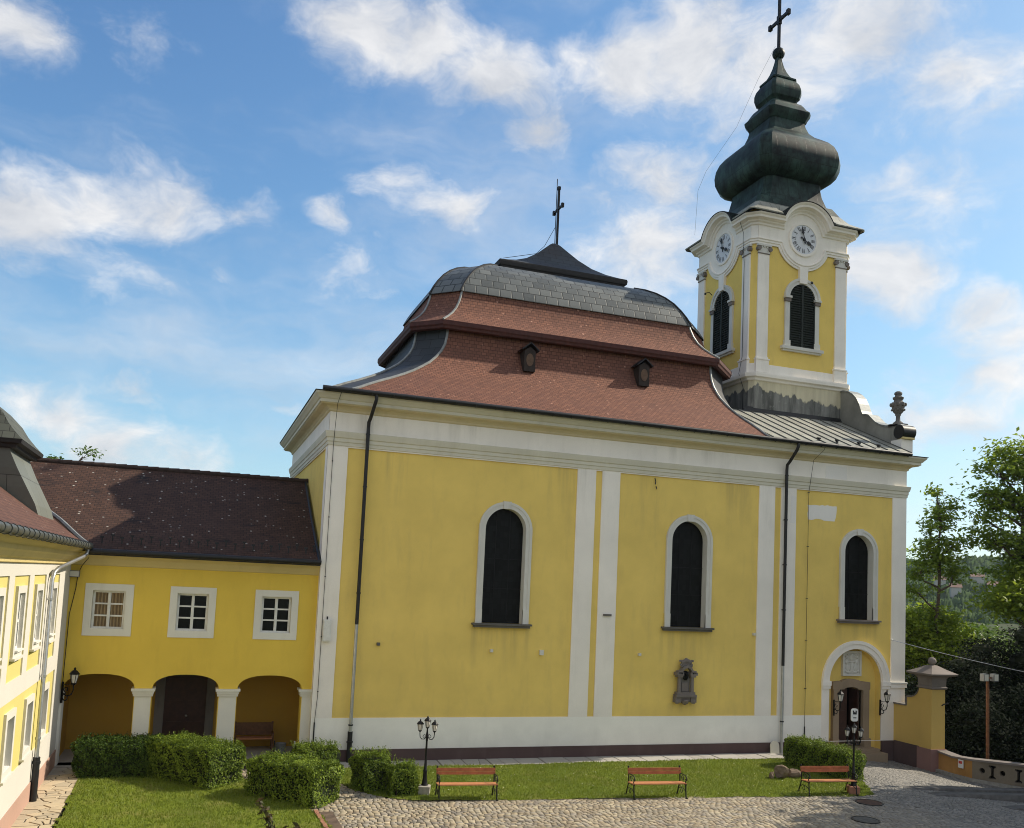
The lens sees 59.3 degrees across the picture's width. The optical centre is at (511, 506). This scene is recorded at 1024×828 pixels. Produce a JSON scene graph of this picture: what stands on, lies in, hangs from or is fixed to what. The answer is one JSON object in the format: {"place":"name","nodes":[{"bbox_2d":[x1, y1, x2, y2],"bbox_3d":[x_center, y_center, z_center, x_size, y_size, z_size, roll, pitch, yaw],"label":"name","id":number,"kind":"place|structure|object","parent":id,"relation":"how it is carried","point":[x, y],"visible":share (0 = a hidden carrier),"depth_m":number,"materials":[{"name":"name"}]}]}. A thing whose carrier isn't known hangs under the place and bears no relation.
{"place":"outdoors","nodes":[
{"label":"outdoors","id":0,"kind":"place"},
{"bbox_2d":[11,768,77,827],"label":"path","id":1,"kind":"structure","parent":0,"point":[61,812],"depth_m":22.57,"materials":[{"name":"grey stone"}]},
{"bbox_2d":[0,407,93,827],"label":"side building","id":2,"kind":"structure","parent":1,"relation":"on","point":[41,547],"depth_m":22.57,"materials":[{"name":"yellow paint"}]},
{"bbox_2d":[0,587,5,668],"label":"window","id":3,"kind":"structure","parent":2,"relation":"in","point":[2,590],"depth_m":18.16,"materials":[{"name":"white paint"}]},
{"bbox_2d":[0,707,16,785],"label":"window","id":4,"kind":"structure","parent":2,"relation":"in","point":[9,721],"depth_m":20.12,"materials":[{"name":"white paint"}]},
{"bbox_2d":[9,585,27,661],"bbox_3d":[-11.048,2.584,20.100,0.220,1.628,1.160,4,-5,-19],"label":"window","id":5,"kind":"structure","parent":2,"relation":"in","point":[16,648],"depth_m":20.22,"materials":[{"name":"white paint"}]},
{"bbox_2d":[19,693,34,761],"bbox_3d":[-12.023,5.428,22.186,0.270,1.488,1.240,4,-5,-19],"label":"window","id":6,"kind":"structure","parent":2,"relation":"in","point":[28,710],"depth_m":22.33,"materials":[{"name":"white paint"}]},
{"bbox_2d":[29,584,44,651],"bbox_3d":[-11.866,2.743,22.425,0.220,1.628,1.160,4,-5,-19],"label":"window","id":7,"kind":"structure","parent":2,"relation":"in","point":[35,640],"depth_m":22.49,"materials":[{"name":"white paint"}]},
{"bbox_2d":[40,681,49,742],"bbox_3d":[-12.841,5.587,24.512,0.270,1.488,1.240,4,-5,-19],"label":"window","id":8,"kind":"structure","parent":2,"relation":"in","point":[47,685],"depth_m":24.89,"materials":[{"name":"white paint"}]},
{"bbox_2d":[49,582,58,643],"bbox_3d":[-12.684,2.902,24.750,0.220,1.628,1.160,4,-5,-19],"label":"window","id":9,"kind":"structure","parent":2,"relation":"in","point":[54,604],"depth_m":25.08,"materials":[{"name":"white paint"}]},
{"bbox_2d":[48,765,74,774],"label":"arcade forecourt","id":10,"kind":"structure","parent":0,"point":[57,769],"depth_m":26.77,"materials":[{"name":"grey stone"}]},
{"bbox_2d":[57,746,292,764],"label":"porch floor","id":11,"kind":"structure","parent":0,"point":[66,755],"depth_m":30.50,"materials":[{"name":"grey stone"}]},
{"bbox_2d":[234,721,273,751],"bbox_3d":[-8.934,7.952,31.109,1.300,0.950,0.520,4,-5,-19],"label":"porch bench","id":12,"kind":"object","parent":11,"relation":"on","point":[253,728],"visible":0.88,"depth_m":31.26,"materials":[{"name":"brown wood"}]},
{"bbox_2d":[273,740,285,754],"bbox_3d":[-7.676,8.063,29.781,0.370,0.620,0.364,-2,-6,41],"label":"litter bin","id":13,"kind":"object","parent":11,"relation":"on","point":[278,745],"visible":0.64,"depth_m":29.68,"materials":[{"name":"black metal"}]},
{"bbox_2d":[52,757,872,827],"bbox_3d":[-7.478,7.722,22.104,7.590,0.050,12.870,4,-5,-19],"label":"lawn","id":14,"kind":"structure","parent":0,"point":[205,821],"depth_m":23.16,"materials":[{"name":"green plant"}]},
{"bbox_2d":[69,730,165,778],"bbox_3d":[-11.594,7.336,26.689,2.716,1.252,1.454,4,-5,-16],"label":"hedge","id":15,"kind":"object","parent":14,"relation":"on","point":[100,756],"visible":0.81,"depth_m":26.17,"materials":[{"name":"green plant"}]},
{"bbox_2d":[143,729,246,789],"bbox_3d":[-9.348,7.397,26.486,2.926,1.303,1.753,0,-6,29],"label":"hedge","id":16,"kind":"object","parent":14,"relation":"on","point":[204,762],"visible":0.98,"depth_m":25.93,"materials":[{"name":"green plant"}]},
{"bbox_2d":[255,797,299,827],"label":"sapling","id":17,"kind":"object","parent":14,"relation":"on","point":[268,817],"visible":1,"depth_m":17.59,"materials":[{"name":"green plant"}]},
{"bbox_2d":[243,746,344,808],"bbox_3d":[-6.028,7.449,24.807,2.738,1.220,1.531,0,-5,28],"label":"hedge","id":18,"kind":"object","parent":14,"relation":"on","point":[306,782],"visible":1,"depth_m":24.36,"materials":[{"name":"green plant"}]},
{"bbox_2d":[0,0,1023,560],"label":"sky","id":19,"kind":"structure","parent":0,"point":[216,215],"materials":[{"name":"blue"}]},
{"bbox_2d":[342,759,872,799],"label":"lawn","id":20,"kind":"structure","parent":0,"point":[615,789],"depth_m":28.51,"materials":[{"name":"green plant"}]},
{"bbox_2d":[348,745,394,791],"bbox_3d":[-4.134,7.671,26.412,1.271,1.222,1.291,5,-6,-30],"label":"shrub","id":21,"kind":"object","parent":20,"relation":"on","point":[368,770],"visible":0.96,"depth_m":26.05,"materials":[{"name":"green plant"}]},
{"bbox_2d":[385,757,419,796],"bbox_3d":[-3.170,7.766,25.903,0.997,1.036,0.991,4,-5,-13],"label":"shrub","id":22,"kind":"object","parent":20,"relation":"on","point":[403,777],"visible":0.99,"depth_m":25.60,"materials":[{"name":"green plant"}]},
{"bbox_2d":[417,716,437,794],"bbox_3d":[-2.485,7.189,25.983,0.626,2.277,0.340,3,-5,1],"label":"street lamp","id":23,"kind":"object","parent":20,"relation":"on","point":[424,787],"visible":1,"depth_m":25.98,"materials":[{"name":"metal"}]},
{"bbox_2d":[434,765,497,801],"bbox_3d":[-1.292,7.878,25.670,1.720,0.866,0.730,4,-5,-13],"label":"park bench","id":24,"kind":"object","parent":20,"relation":"on","point":[452,771],"visible":1,"depth_m":25.73,"materials":[{"name":"red wood"}]},
{"bbox_2d":[625,765,687,799],"bbox_3d":[4.335,8.246,26.955,1.720,0.866,0.730,4,-5,-14],"label":"park bench","id":25,"kind":"object","parent":20,"relation":"on","point":[669,770],"visible":1,"depth_m":27.01,"materials":[{"name":"red wood"}]},
{"bbox_2d":[769,771,773,778],"bbox_3d":[8.790,9.108,30.451,0.180,0.312,0.375,1,-5,16],"label":"rock","id":26,"kind":"object","parent":20,"relation":"on","point":[771,775],"visible":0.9,"depth_m":30.32,"materials":[{"name":"grey stone"}]},
{"bbox_2d":[774,765,788,777],"bbox_3d":[9.169,8.991,30.583,0.480,0.448,0.364,1,-5,19],"label":"rock","id":27,"kind":"object","parent":20,"relation":"on","point":[781,771],"visible":1,"depth_m":30.44,"materials":[{"name":"beige stone"}]},
{"bbox_2d":[787,768,800,777],"bbox_3d":[9.638,9.145,30.723,0.496,0.356,0.251,1,-5,22],"label":"rock","id":28,"kind":"object","parent":20,"relation":"on","point":[793,773],"visible":0.83,"depth_m":30.65,"materials":[{"name":"grey stone"}]},
{"bbox_2d":[783,733,866,780],"bbox_3d":[11.043,8.861,31.953,1.245,1.180,3.349,5,-5,-24],"label":"hedge","id":29,"kind":"object","parent":20,"relation":"on","point":[798,751],"visible":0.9,"depth_m":31.53,"materials":[{"name":"green plant"}]},
{"bbox_2d":[797,764,858,795],"bbox_3d":[10.007,8.636,28.477,1.720,0.866,0.730,4,-5,-13],"label":"park bench","id":30,"kind":"object","parent":20,"relation":"on","point":[805,769],"visible":1,"depth_m":28.52,"materials":[{"name":"red wood"}]},
{"bbox_2d":[844,723,863,794],"bbox_3d":[10.907,8.046,28.701,0.626,2.277,0.340,2,-5,6],"label":"street lamp","id":31,"kind":"object","parent":20,"relation":"on","point":[851,789],"visible":1,"depth_m":28.69,"materials":[{"name":"metal"}]},
{"bbox_2d":[851,709,857,720],"bbox_3d":[10.957,6.666,28.765,0.260,0.400,0.039,4,-5,-19],"label":"signboard","id":32,"kind":"object","parent":31,"relation":"attached to","point":[854,714],"visible":1,"depth_m":28.75,"materials":[{"name":"white paint"}]},
{"bbox_2d":[241,753,1023,827],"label":"cobbled yard","id":33,"kind":"structure","parent":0,"point":[886,782],"depth_m":25.35,"materials":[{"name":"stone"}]},
{"bbox_2d":[30,458,321,765],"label":"connecting wing","id":34,"kind":"structure","parent":33,"relation":"on","point":[193,608],"depth_m":29.81,"materials":[{"name":"yellow paint"}]},
{"bbox_2d":[60,667,79,702],"bbox_3d":[-13.480,5.437,27.401,0.550,1.115,0.300,1,-5,16],"label":"wall lantern","id":35,"kind":"object","parent":34,"relation":"attached to","point":[74,674],"depth_m":27.37,"materials":[{"name":"black metal"}]},
{"bbox_2d":[69,570,79,576],"bbox_3d":[-13.536,2.065,27.744,0.370,0.200,0.226,4,-5,-19],"label":"floodlight","id":36,"kind":"object","parent":34,"relation":"attached to","point":[74,573],"visible":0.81,"depth_m":27.66,"materials":[{"name":"grey glass"}]},
{"bbox_2d":[62,558,88,681],"bbox_3d":[-13.376,3.531,27.643,0.622,3.959,0.128,1,-5,20],"label":"downpipe","id":37,"kind":"object","parent":34,"relation":"attached to","point":[68,621],"visible":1,"depth_m":27.69,"materials":[{"name":"grey metal"}]},
{"bbox_2d":[81,583,134,635],"bbox_3d":[-12.644,3.228,28.178,1.400,1.620,0.210,4,-5,-19],"label":"window","id":38,"kind":"structure","parent":34,"relation":"in","point":[111,609],"depth_m":28.19,"materials":[{"name":"white paint"}]},
{"bbox_2d":[162,675,207,736],"bbox_3d":[-11.307,7.059,31.049,1.360,2.500,0.136,4,-5,-19],"label":"door","id":39,"kind":"structure","parent":34,"relation":"in","point":[185,695],"depth_m":31.08,"materials":[{"name":"brown wood"}]},
{"bbox_2d":[167,586,216,637],"bbox_3d":[-10.307,3.404,28.988,1.400,1.620,0.210,4,-5,-19],"label":"window","id":40,"kind":"structure","parent":34,"relation":"in","point":[192,607],"depth_m":29.01,"materials":[{"name":"white paint"}]},
{"bbox_2d":[252,590,298,639],"bbox_3d":[-7.838,3.590,29.844,1.400,1.620,0.210,4,-5,-19],"label":"window","id":41,"kind":"structure","parent":34,"relation":"in","point":[273,620],"depth_m":29.87,"materials":[{"name":"white paint"}]},
{"bbox_2d":[289,737,341,771],"bbox_3d":[-6.129,7.775,27.892,1.672,1.082,1.436,6,-6,-36],"label":"shrub","id":42,"kind":"object","parent":33,"relation":"on","point":[319,749],"visible":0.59,"depth_m":27.71,"materials":[{"name":"green plant"}]},
{"bbox_2d":[314,810,328,827],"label":"kerb","id":43,"kind":"structure","parent":33,"relation":"on","point":[317,813],"depth_m":22.70,"materials":[{"name":"stone"}]},
{"bbox_2d":[320,811,341,827],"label":"soil strip","id":44,"kind":"object","parent":33,"relation":"on","point":[331,818],"visible":1,"depth_m":22.76,"materials":[{"name":"brown soil"}]},
{"bbox_2d":[851,816,879,823],"bbox_3d":[9.926,8.800,25.245,0.780,0.040,0.780,4,-5,-19],"label":"manhole cover","id":45,"kind":"object","parent":33,"relation":"on","point":[865,819],"visible":1,"depth_m":25.19,"materials":[{"name":"grey metal"}]},
{"bbox_2d":[855,799,883,805],"bbox_3d":[10.901,9.030,27.431,0.820,0.040,0.820,4,-5,-19],"label":"manhole cover","id":46,"kind":"object","parent":33,"relation":"on","point":[869,802],"visible":1,"depth_m":27.38,"materials":[{"name":"metal"}]},
{"bbox_2d":[903,785,1023,792],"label":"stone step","id":47,"kind":"object","parent":33,"relation":"on","point":[965,789],"visible":0.7,"depth_m":30.56,"materials":[{"name":"grey stone"}]},
{"bbox_2d":[930,791,1023,802],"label":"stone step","id":48,"kind":"object","parent":33,"relation":"on","point":[1015,797],"visible":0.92,"depth_m":29.69,"materials":[{"name":"grey stone"}]},
{"bbox_2d":[1002,805,1023,810],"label":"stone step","id":49,"kind":"object","parent":33,"relation":"on","point":[1018,807],"visible":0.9,"depth_m":28.29,"materials":[{"name":"grey stone"}]},
{"bbox_2d":[905,622,1020,756],"bbox_3d":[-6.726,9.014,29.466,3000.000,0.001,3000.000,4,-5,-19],"label":"ground","id":50,"kind":"structure","parent":0,"point":[1005,626],"depth_m":285.03,"materials":[{"name":"green plant"}]},
{"bbox_2d":[46,445,106,460],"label":"broadleaf tree","id":51,"kind":"object","parent":50,"relation":"on","point":[82,457],"visible":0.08,"depth_m":46.20,"materials":[{"name":"green plant"}]},
{"bbox_2d":[280,0,928,762],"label":"church","id":52,"kind":"structure","parent":50,"relation":"on","point":[564,502],"depth_m":34.77,"materials":[{"name":"yellow paint"}]},
{"bbox_2d":[322,616,331,640],"bbox_3d":[-6.160,4.066,29.921,0.260,0.820,0.155,4,-5,-19],"label":"wall box","id":53,"kind":"object","parent":52,"relation":"attached to","point":[326,632],"visible":1,"depth_m":29.85,"materials":[{"name":"white paint"}]},
{"bbox_2d":[673,658,697,704],"bbox_3d":[6.591,6.652,34.204,0.907,1.782,0.380,4,-5,-19],"label":"wall monument","id":54,"kind":"object","parent":52,"relation":"attached to","point":[684,694],"depth_m":34.14,"materials":[{"name":"grey stone"}]},
{"bbox_2d":[833,689,843,715],"bbox_3d":[13.145,7.894,36.238,0.300,1.115,0.550,4,-5,-19],"label":"wall lantern","id":55,"kind":"object","parent":52,"relation":"attached to","point":[840,693],"depth_m":36.11,"materials":[{"name":"black metal"}]},
{"bbox_2d":[839,688,846,745],"bbox_3d":[13.589,8.635,37.122,0.520,2.410,0.065,4,-5,-19],"label":"door","id":56,"kind":"structure","parent":52,"relation":"in","point":[843,710],"depth_m":37.10,"materials":[{"name":"brown wood"}]},
{"bbox_2d":[841,651,861,675],"bbox_3d":[14.062,6.493,37.265,0.940,1.020,0.145,4,-5,-19],"label":"relief plaque","id":57,"kind":"object","parent":52,"relation":"attached to","point":[851,663],"visible":0.98,"depth_m":37.21,"materials":[{"name":"stone"}]},
{"bbox_2d":[848,688,858,744],"bbox_3d":[14.295,8.732,37.653,0.050,2.370,0.540,4,-5,-19],"label":"door","id":58,"kind":"structure","parent":52,"relation":"in","point":[853,693],"depth_m":37.67,"materials":[{"name":"brown wood"}]},
{"bbox_2d":[879,690,890,714],"bbox_3d":[15.332,8.059,36.996,0.300,1.115,0.550,4,-5,-19],"label":"wall lantern","id":59,"kind":"object","parent":52,"relation":"attached to","point":[887,694],"depth_m":36.87,"materials":[{"name":"black metal"}]},
{"bbox_2d":[893,657,957,771],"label":"gate wall","id":60,"kind":"structure","parent":50,"relation":"on","point":[919,730],"depth_m":35.89,"materials":[{"name":"paint"}]},
{"bbox_2d":[905,664,975,739],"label":"evergreen tree","id":61,"kind":"object","parent":50,"relation":"on","point":[911,689],"visible":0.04,"depth_m":42.85,"materials":[{"name":"green plant"}]},
{"bbox_2d":[906,482,989,660],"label":"locust tree","id":62,"kind":"object","parent":50,"relation":"on","point":[937,559],"visible":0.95,"depth_m":51.40,"materials":[{"name":"green plant"}]},
{"bbox_2d":[905,597,993,687],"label":"broadleaf tree","id":63,"kind":"object","parent":50,"relation":"on","point":[920,628],"visible":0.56,"depth_m":50.83,"materials":[{"name":"green plant"}]},
{"bbox_2d":[949,583,962,598],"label":"house","id":64,"kind":"structure","parent":50,"relation":"on","point":[954,589],"depth_m":426.56,"materials":[{"name":"white paint"}]},
{"bbox_2d":[908,645,1015,742],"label":"evergreen tree","id":65,"kind":"object","parent":50,"relation":"on","point":[968,689],"visible":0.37,"depth_m":43.20,"materials":[{"name":"green plant"}]},
{"bbox_2d":[913,625,1014,687],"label":"broadleaf tree","id":66,"kind":"object","parent":50,"relation":"on","point":[985,633],"visible":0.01,"depth_m":68.22,"materials":[{"name":"green plant"}]},
{"bbox_2d":[937,632,1021,742],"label":"evergreen tree","id":67,"kind":"object","parent":50,"relation":"on","point":[985,648],"visible":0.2,"depth_m":45.27,"materials":[{"name":"green plant"}]},
{"bbox_2d":[936,750,1023,787],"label":"parapet wall","id":68,"kind":"structure","parent":50,"relation":"on","point":[1004,774],"depth_m":33.52,"materials":[{"name":"grey stone"}]},
{"bbox_2d":[958,759,963,768],"bbox_3d":[17.081,9.791,34.226,0.046,0.300,0.220,4,-5,-19],"label":"warning sign","id":69,"kind":"object","parent":68,"relation":"attached to","point":[960,763],"visible":1,"depth_m":34.19,"materials":[{"name":"white paint"}]},
{"bbox_2d":[945,619,1019,680],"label":"broadleaf tree","id":70,"kind":"object","parent":50,"relation":"on","point":[993,630],"visible":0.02,"depth_m":73.02,"materials":[{"name":"green plant"}]},
{"bbox_2d":[945,697,1023,761],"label":"evergreen tree","id":71,"kind":"object","parent":50,"relation":"on","point":[969,723],"visible":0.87,"depth_m":39.67,"materials":[{"name":"green plant"}]},
{"bbox_2d":[950,427,1023,626],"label":"locust tree","id":72,"kind":"object","parent":50,"relation":"on","point":[997,499],"visible":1,"depth_m":51.79,"materials":[{"name":"green plant"}]},
{"bbox_2d":[980,674,998,758],"bbox_3d":[20.015,8.977,37.734,0.800,3.880,0.271,4,-5,-19],"label":"floodlight pole","id":73,"kind":"object","parent":50,"relation":"on","point":[986,677],"visible":0.94,"depth_m":37.77,"materials":[{"name":"metal"}]},
{"bbox_2d":[959,552,1023,627],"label":"broadleaf tree","id":74,"kind":"object","parent":50,"relation":"on","point":[1007,597],"visible":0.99,"depth_m":49.40,"materials":[{"name":"green plant"}]},
{"bbox_2d":[983,618,1023,710],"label":"evergreen tree","id":75,"kind":"object","parent":50,"relation":"on","point":[1014,659],"visible":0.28,"depth_m":45.63,"materials":[{"name":"green plant"}]},
{"bbox_2d":[983,682,1023,747],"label":"evergreen tree","id":76,"kind":"object","parent":50,"relation":"on","point":[1018,703],"visible":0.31,"depth_m":41.90,"materials":[{"name":"green plant"}]},
{"bbox_2d":[906,554,1021,625],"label":"wooded hill","id":77,"kind":"structure","parent":0,"point":[958,600],"depth_m":441.34,"materials":[{"name":"green plant"}]},
{"bbox_2d":[933,576,946,585],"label":"house","id":78,"kind":"structure","parent":77,"relation":"on","point":[943,581],"depth_m":465.39,"materials":[{"name":"white paint"}]},
{"bbox_2d":[969,573,984,583],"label":"house","id":79,"kind":"structure","parent":77,"relation":"on","point":[978,579],"depth_m":480.27,"materials":[{"name":"white paint"}]},
{"bbox_2d":[986,581,999,591],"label":"house","id":80,"kind":"structure","parent":77,"relation":"on","point":[994,585],"depth_m":437.56,"materials":[{"name":"white paint"}]},
{"bbox_3d":[25.101,8.993,34.074,0.200,3.700,0.200,4,-5,-19],"label":"cable post","id":81,"kind":"object","parent":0,"visible":0},
{"bbox_2d":[891,639,1023,671],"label":"overhead cable","id":82,"kind":"object","parent":81,"relation":"attached to","point":[956,656],"visible":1,"depth_m":36.67,"materials":[{"name":"metal"}]},
{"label":"path","id":83,"kind":"structure","parent":0,"visible":0},
{"bbox_2d":[340,753,783,767],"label":"slab path","id":84,"kind":"structure","parent":83,"relation":"on","point":[503,761],"depth_m":32.28,"materials":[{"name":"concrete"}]},
{"bbox_2d":[770,741,778,753],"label":"stone slab","id":85,"kind":"structure","parent":83,"relation":"on","point":[774,746],"depth_m":35.20,"materials":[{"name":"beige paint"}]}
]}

